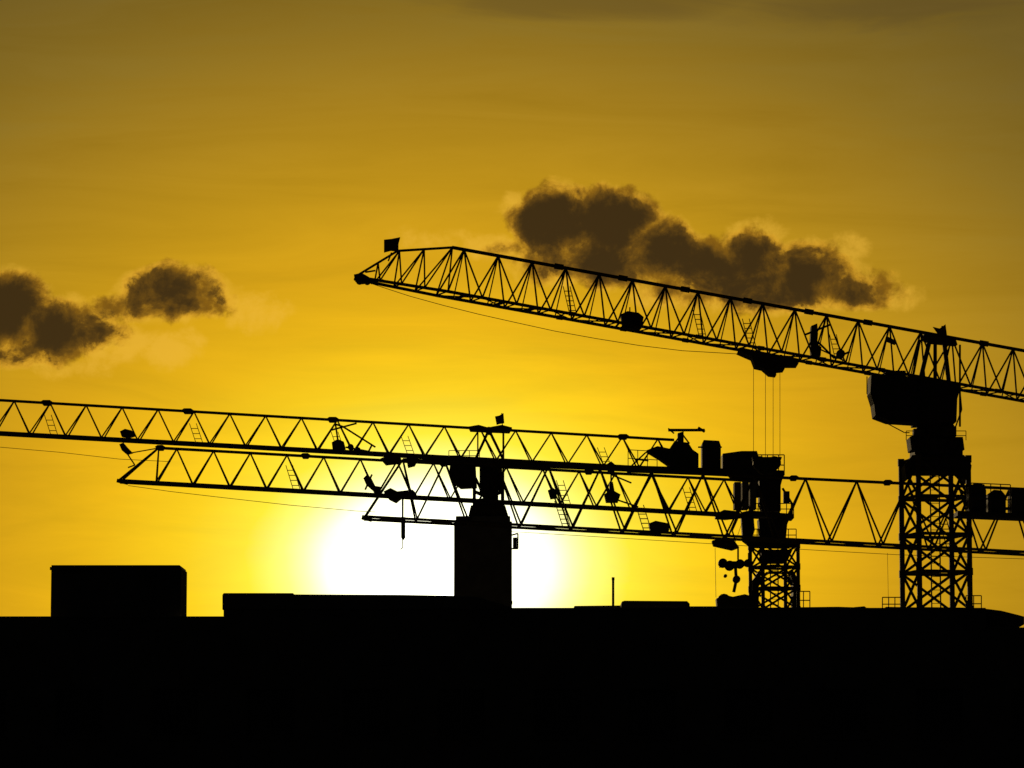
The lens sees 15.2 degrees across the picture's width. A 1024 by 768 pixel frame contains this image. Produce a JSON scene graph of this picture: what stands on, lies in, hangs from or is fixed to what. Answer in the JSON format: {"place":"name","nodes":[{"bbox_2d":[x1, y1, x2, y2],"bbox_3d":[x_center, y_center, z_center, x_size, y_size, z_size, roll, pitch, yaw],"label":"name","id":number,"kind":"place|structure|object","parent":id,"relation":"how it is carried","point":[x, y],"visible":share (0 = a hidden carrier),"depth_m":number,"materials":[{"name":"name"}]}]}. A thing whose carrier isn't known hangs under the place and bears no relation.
{"place":"outdoors","nodes":[
{"label":"outdoors","id":0,"kind":"place"},
{"bbox_2d":[0,609,1023,767],"bbox_3d":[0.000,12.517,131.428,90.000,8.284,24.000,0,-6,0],"label":"walls","id":1,"kind":"structure","parent":0,"point":[605,660],"depth_m":119.73,"materials":[{"name":"concrete"}]},
{"bbox_2d":[0,691,1023,735],"bbox_3d":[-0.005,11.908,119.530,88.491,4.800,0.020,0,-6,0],"label":"windows","id":2,"kind":"structure","parent":1,"relation":"attached to","point":[545,713],"depth_m":119.71,"materials":[{"name":"black glass"}]},
{"bbox_2d":[0,689,1023,739],"bbox_3d":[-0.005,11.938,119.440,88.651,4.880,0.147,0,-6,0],"label":"window frames","id":3,"kind":"structure","parent":1,"relation":"attached to","point":[484,737],"depth_m":119.62,"materials":[{"name":"black"}]},
{"bbox_2d":[0,608,1023,628],"bbox_3d":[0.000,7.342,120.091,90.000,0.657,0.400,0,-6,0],"label":"roof coping","id":4,"kind":"object","parent":1,"relation":"on","point":[456,608],"visible":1,"depth_m":119.93,"materials":[{"name":"black"}]},
{"bbox_3d":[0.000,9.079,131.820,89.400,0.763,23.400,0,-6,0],"label":"roof","id":5,"kind":"object","parent":1,"relation":"on","visible":0},
{"bbox_2d":[51,567,186,615],"bbox_3d":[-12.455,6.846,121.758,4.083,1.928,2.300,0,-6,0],"label":"plant room","id":6,"kind":"object","parent":5,"relation":"on","point":[126,591],"visible":0.74,"depth_m":120.64,"materials":[{"name":"concrete"}]},
{"bbox_2d":[50,565,185,570],"bbox_3d":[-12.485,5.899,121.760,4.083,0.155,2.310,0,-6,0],"label":"plant room roof edge","id":7,"kind":"object","parent":6,"relation":"on","point":[69,567],"visible":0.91,"depth_m":120.63,"materials":[{"name":"metal"}]},
{"bbox_2d":[222,593,511,609],"bbox_3d":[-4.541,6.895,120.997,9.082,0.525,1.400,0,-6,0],"label":"raised parapet block","id":8,"kind":"structure","parent":5,"relation":"on","point":[260,600],"depth_m":120.30,"materials":[{"name":"concrete"}]},
{"bbox_2d":[612,577,614,604],"bbox_3d":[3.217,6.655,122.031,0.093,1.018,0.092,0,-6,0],"label":"vent pole","id":9,"kind":"object","parent":5,"relation":"on","point":[613,578],"visible":0.83,"depth_m":122.01,"materials":[{"name":"metal"}]},
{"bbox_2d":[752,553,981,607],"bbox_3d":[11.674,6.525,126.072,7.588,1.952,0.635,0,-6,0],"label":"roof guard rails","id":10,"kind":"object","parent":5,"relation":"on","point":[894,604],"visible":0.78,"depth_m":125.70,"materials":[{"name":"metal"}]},
{"bbox_2d":[0,0,1023,626],"label":"sky","id":11,"kind":"structure","parent":0,"point":[194,194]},
{"bbox_2d":[574,601,1023,626],"bbox_3d":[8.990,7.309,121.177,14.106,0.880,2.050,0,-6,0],"label":"roof upstands","id":12,"kind":"object","parent":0,"point":[996,618],"visible":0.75,"depth_m":120.48,"materials":[{"name":"black"}]},
{"label":"ground","id":13,"kind":"structure","parent":0,"visible":0},
{"bbox_2d":[0,399,800,607],"bbox_3d":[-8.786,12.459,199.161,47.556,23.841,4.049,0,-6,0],"label":"tower crane","id":14,"kind":"object","parent":13,"relation":"on","point":[679,454],"visible":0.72,"depth_m":199.84,"materials":[{"name":"metal"}]},
{"bbox_2d":[454,516,518,606],"bbox_3d":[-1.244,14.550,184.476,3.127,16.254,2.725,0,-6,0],"label":"tower","id":15,"kind":"structure","parent":13,"relation":"on","point":[483,562],"depth_m":183.82,"materials":[{"name":"black"}]},
{"bbox_2d":[116,413,755,549],"bbox_3d":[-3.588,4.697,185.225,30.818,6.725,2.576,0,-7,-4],"label":"tower crane","id":16,"kind":"object","parent":15,"relation":"on","point":[465,477],"visible":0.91,"depth_m":184.55,"materials":[{"name":"metal"}]},
{"bbox_2d":[354,237,1023,607],"bbox_3d":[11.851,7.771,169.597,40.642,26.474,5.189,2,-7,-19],"label":"tower crane","id":17,"kind":"object","parent":13,"relation":"on","point":[924,405],"visible":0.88,"depth_m":171.34,"materials":[{"name":"metal"}]},
{"bbox_2d":[361,458,1023,558],"bbox_3d":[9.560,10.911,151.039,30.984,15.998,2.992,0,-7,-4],"label":"tower crane","id":18,"kind":"object","parent":13,"relation":"on","point":[981,504],"visible":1,"depth_m":152.12,"materials":[{"name":"metal"}]}
]}

